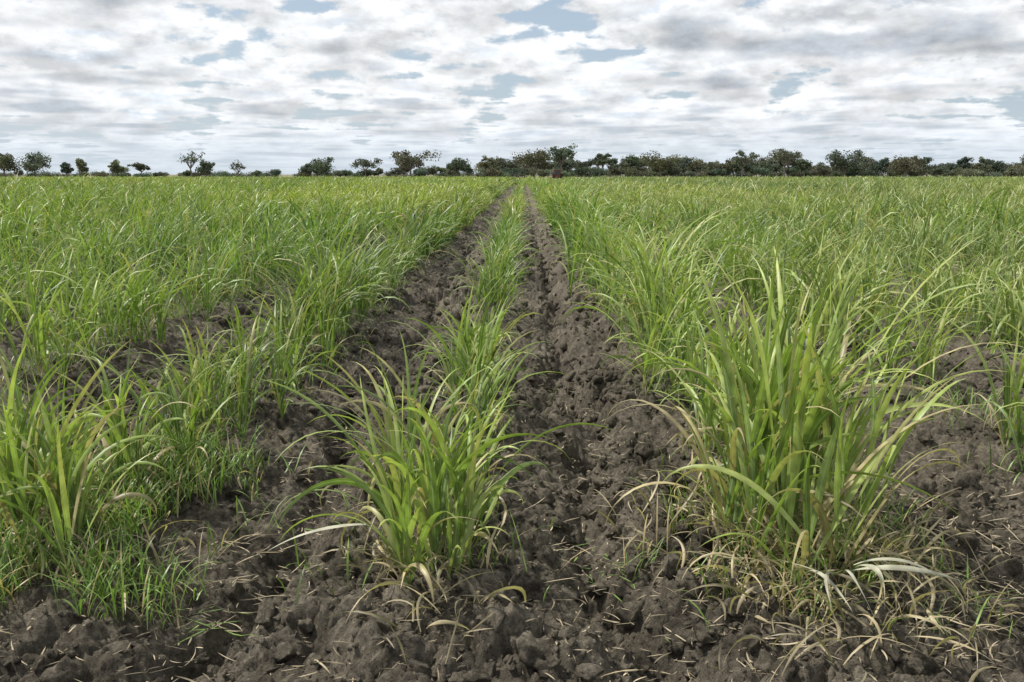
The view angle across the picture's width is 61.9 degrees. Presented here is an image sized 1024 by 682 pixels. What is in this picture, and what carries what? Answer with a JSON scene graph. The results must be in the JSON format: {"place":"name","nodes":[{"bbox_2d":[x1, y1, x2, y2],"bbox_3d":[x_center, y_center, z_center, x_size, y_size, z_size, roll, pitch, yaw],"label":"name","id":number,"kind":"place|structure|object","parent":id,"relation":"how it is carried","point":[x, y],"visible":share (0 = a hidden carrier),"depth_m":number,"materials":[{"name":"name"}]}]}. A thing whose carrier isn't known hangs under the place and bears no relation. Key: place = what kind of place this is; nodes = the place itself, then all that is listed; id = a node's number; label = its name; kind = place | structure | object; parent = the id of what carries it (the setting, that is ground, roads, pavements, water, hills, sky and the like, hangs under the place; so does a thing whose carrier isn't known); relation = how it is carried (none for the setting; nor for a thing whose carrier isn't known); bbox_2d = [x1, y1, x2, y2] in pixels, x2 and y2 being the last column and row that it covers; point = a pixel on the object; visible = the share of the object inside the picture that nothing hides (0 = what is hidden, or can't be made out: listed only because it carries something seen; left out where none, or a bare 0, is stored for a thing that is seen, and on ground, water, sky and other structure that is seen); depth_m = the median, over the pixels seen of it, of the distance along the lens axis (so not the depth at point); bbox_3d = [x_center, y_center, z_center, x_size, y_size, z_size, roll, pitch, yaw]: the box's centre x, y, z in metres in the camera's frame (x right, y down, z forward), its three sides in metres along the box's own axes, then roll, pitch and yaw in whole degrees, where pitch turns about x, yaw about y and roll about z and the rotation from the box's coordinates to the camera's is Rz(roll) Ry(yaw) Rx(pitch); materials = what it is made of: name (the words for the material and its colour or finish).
{"place":"outdoors","nodes":[
{"label":"outdoors","id":0,"kind":"place"},
{"bbox_2d":[0,175,1023,681],"bbox_3d":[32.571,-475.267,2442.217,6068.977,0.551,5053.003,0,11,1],"label":"ground","id":1,"kind":"structure","parent":0,"point":[44,631],"depth_m":3.87,"materials":[{"name":"soil"}]},
{"bbox_2d":[0,153,21,176],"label":"broadleaf tree","id":2,"kind":"object","parent":1,"relation":"on","point":[7,159],"visible":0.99,"depth_m":324.59,"materials":[{"name":"green plant"}]},
{"bbox_2d":[15,151,51,175],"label":"broadleaf tree","id":3,"kind":"object","parent":1,"relation":"on","point":[36,162],"visible":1,"depth_m":323.96,"materials":[{"name":"green plant"}]},
{"bbox_2d":[60,162,73,176],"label":"broadleaf tree","id":4,"kind":"object","parent":1,"relation":"on","point":[66,168],"visible":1,"depth_m":340.19,"materials":[{"name":"green plant"}]},
{"bbox_2d":[75,157,88,175],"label":"broadleaf tree","id":5,"kind":"object","parent":1,"relation":"on","point":[81,164],"visible":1,"depth_m":334.23,"materials":[{"name":"green plant"}]},
{"bbox_2d":[107,159,129,176],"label":"broadleaf tree","id":6,"kind":"object","parent":1,"relation":"on","point":[115,165],"visible":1,"depth_m":334.21,"materials":[{"name":"green plant"}]},
{"bbox_2d":[127,162,150,176],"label":"umbrella tree","id":7,"kind":"object","parent":1,"relation":"on","point":[140,167],"visible":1,"depth_m":339.42,"materials":[{"name":"green plant"}]},
{"bbox_2d":[178,151,204,175],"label":"bare tree","id":8,"kind":"object","parent":1,"relation":"on","point":[195,159],"visible":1,"depth_m":334.37,"materials":[{"name":"green plant"}]},
{"bbox_2d":[0,338,406,644],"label":"sugarcane plant","id":9,"kind":"object","parent":1,"relation":"on","point":[23,460],"visible":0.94,"depth_m":3.44,"materials":[{"name":"plant"}]},
{"bbox_2d":[195,159,215,176],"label":"broadleaf tree","id":10,"kind":"object","parent":1,"relation":"on","point":[206,167],"visible":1,"depth_m":328.70,"materials":[{"name":"green plant"}]},
{"bbox_2d":[229,160,244,176],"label":"broadleaf tree","id":11,"kind":"object","parent":1,"relation":"on","point":[236,165],"visible":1,"depth_m":338.56,"materials":[{"name":"green plant"}]},
{"bbox_2d":[310,157,334,176],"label":"broadleaf tree","id":12,"kind":"object","parent":1,"relation":"on","point":[323,166],"visible":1,"depth_m":322.98,"materials":[{"name":"green plant"}]},
{"bbox_2d":[349,158,382,176],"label":"umbrella tree","id":13,"kind":"object","parent":1,"relation":"on","point":[365,163],"visible":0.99,"depth_m":327.65,"materials":[{"name":"green plant"}]},
{"bbox_2d":[390,149,441,176],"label":"broadleaf tree","id":14,"kind":"object","parent":1,"relation":"on","point":[406,160],"visible":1,"depth_m":317.16,"materials":[{"name":"green plant"}]},
{"bbox_2d":[258,330,610,663],"bbox_3d":[-0.362,0.492,3.369,1.385,0.904,1.485,7,13,31],"label":"sugarcane plant","id":15,"kind":"object","parent":1,"relation":"on","point":[439,474],"visible":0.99,"depth_m":3.22,"materials":[{"name":"plant"}]},
{"bbox_2d":[268,523,365,550],"bbox_3d":[-0.728,0.712,3.161,0.394,0.026,0.046,-8,14,-35],"label":"fallen cane leaf","id":16,"kind":"object","parent":15,"relation":"on","point":[329,527],"visible":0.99,"depth_m":3.17,"materials":[{"name":"plant"}]},
{"bbox_2d":[446,158,470,175],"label":"broadleaf tree","id":17,"kind":"object","parent":1,"relation":"on","point":[455,165],"visible":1,"depth_m":316.93,"materials":[{"name":"green plant"}]},
{"bbox_2d":[493,156,516,169],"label":"broadleaf tree","id":18,"kind":"object","parent":1,"relation":"on","point":[509,164],"visible":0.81,"depth_m":331.82,"materials":[{"name":"green plant"}]},
{"bbox_2d":[0,412,1021,642],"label":"weed grass","id":19,"kind":"structure","parent":1,"relation":"on","point":[143,491],"depth_m":3.41,"materials":[{"name":"plant"}]},
{"bbox_2d":[0,169,1023,484],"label":"sugarcane crop","id":20,"kind":"object","parent":1,"relation":"on","point":[886,223],"visible":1,"depth_m":9.66,"materials":[{"name":"plant"}]},
{"bbox_2d":[0,221,1023,681],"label":"soil clods","id":21,"kind":"object","parent":1,"relation":"on","point":[68,669],"visible":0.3,"depth_m":3.66,"materials":[{"name":"brown soil"}]},
{"bbox_2d":[0,153,1023,177],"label":"tree line","id":22,"kind":"object","parent":1,"relation":"on","point":[627,166],"visible":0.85,"depth_m":334.49,"materials":[{"name":"green plant"}]},
{"bbox_2d":[0,340,1023,681],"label":"straw litter","id":23,"kind":"object","parent":1,"relation":"on","point":[642,596],"visible":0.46,"depth_m":3.15,"materials":[{"name":"beige plant"}]},
{"bbox_2d":[510,147,551,176],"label":"broadleaf tree","id":24,"kind":"object","parent":1,"relation":"on","point":[539,156],"visible":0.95,"depth_m":325.41,"materials":[{"name":"green plant"}]},
{"bbox_2d":[552,170,561,178],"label":"tractor","id":25,"kind":"object","parent":1,"relation":"on","point":[557,174],"visible":0.67,"depth_m":185.80,"materials":[{"name":"metal"}]},
{"bbox_2d":[544,143,577,170],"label":"umbrella tree","id":26,"kind":"object","parent":1,"relation":"on","point":[563,153],"visible":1,"depth_m":321.54,"materials":[{"name":"green plant"}]},
{"bbox_2d":[639,150,683,176],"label":"broadleaf tree","id":27,"kind":"object","parent":1,"relation":"on","point":[659,163],"visible":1,"depth_m":310.61,"materials":[{"name":"green plant"}]},
{"bbox_2d":[732,150,759,176],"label":"umbrella tree","id":28,"kind":"object","parent":1,"relation":"on","point":[744,159],"visible":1,"depth_m":315.66,"materials":[{"name":"green plant"}]},
{"bbox_2d":[765,148,803,176],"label":"umbrella tree","id":29,"kind":"object","parent":1,"relation":"on","point":[785,155],"visible":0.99,"depth_m":305.49,"materials":[{"name":"green plant"}]},
{"bbox_2d":[563,220,1022,681],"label":"sugarcane plant","id":30,"kind":"object","parent":1,"relation":"on","point":[786,419],"visible":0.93,"depth_m":3.35,"materials":[{"name":"plant"}]},
{"bbox_2d":[766,557,958,613],"bbox_3d":[1.169,0.778,2.936,0.462,0.106,0.494,-6,12,-27],"label":"fallen cane leaf","id":31,"kind":"object","parent":30,"relation":"on","point":[878,568],"visible":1,"depth_m":2.86,"materials":[{"name":"plant"}]},
{"bbox_2d":[825,149,869,176],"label":"broadleaf tree","id":32,"kind":"object","parent":1,"relation":"on","point":[842,161],"visible":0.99,"depth_m":310.03,"materials":[{"name":"green plant"}]},
{"bbox_2d":[886,154,924,176],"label":"broadleaf tree","id":33,"kind":"object","parent":1,"relation":"on","point":[903,163],"visible":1,"depth_m":305.48,"materials":[{"name":"green plant"}]},
{"bbox_2d":[0,0,1023,174],"label":"sky","id":34,"kind":"structure","parent":0,"point":[264,85],"materials":[{"name":"white"}]},
{"bbox_2d":[35,176,1020,177],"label":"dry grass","id":35,"kind":"structure","parent":0,"point":[513,177],"depth_m":290.95,"materials":[{"name":"plant"}]}
]}

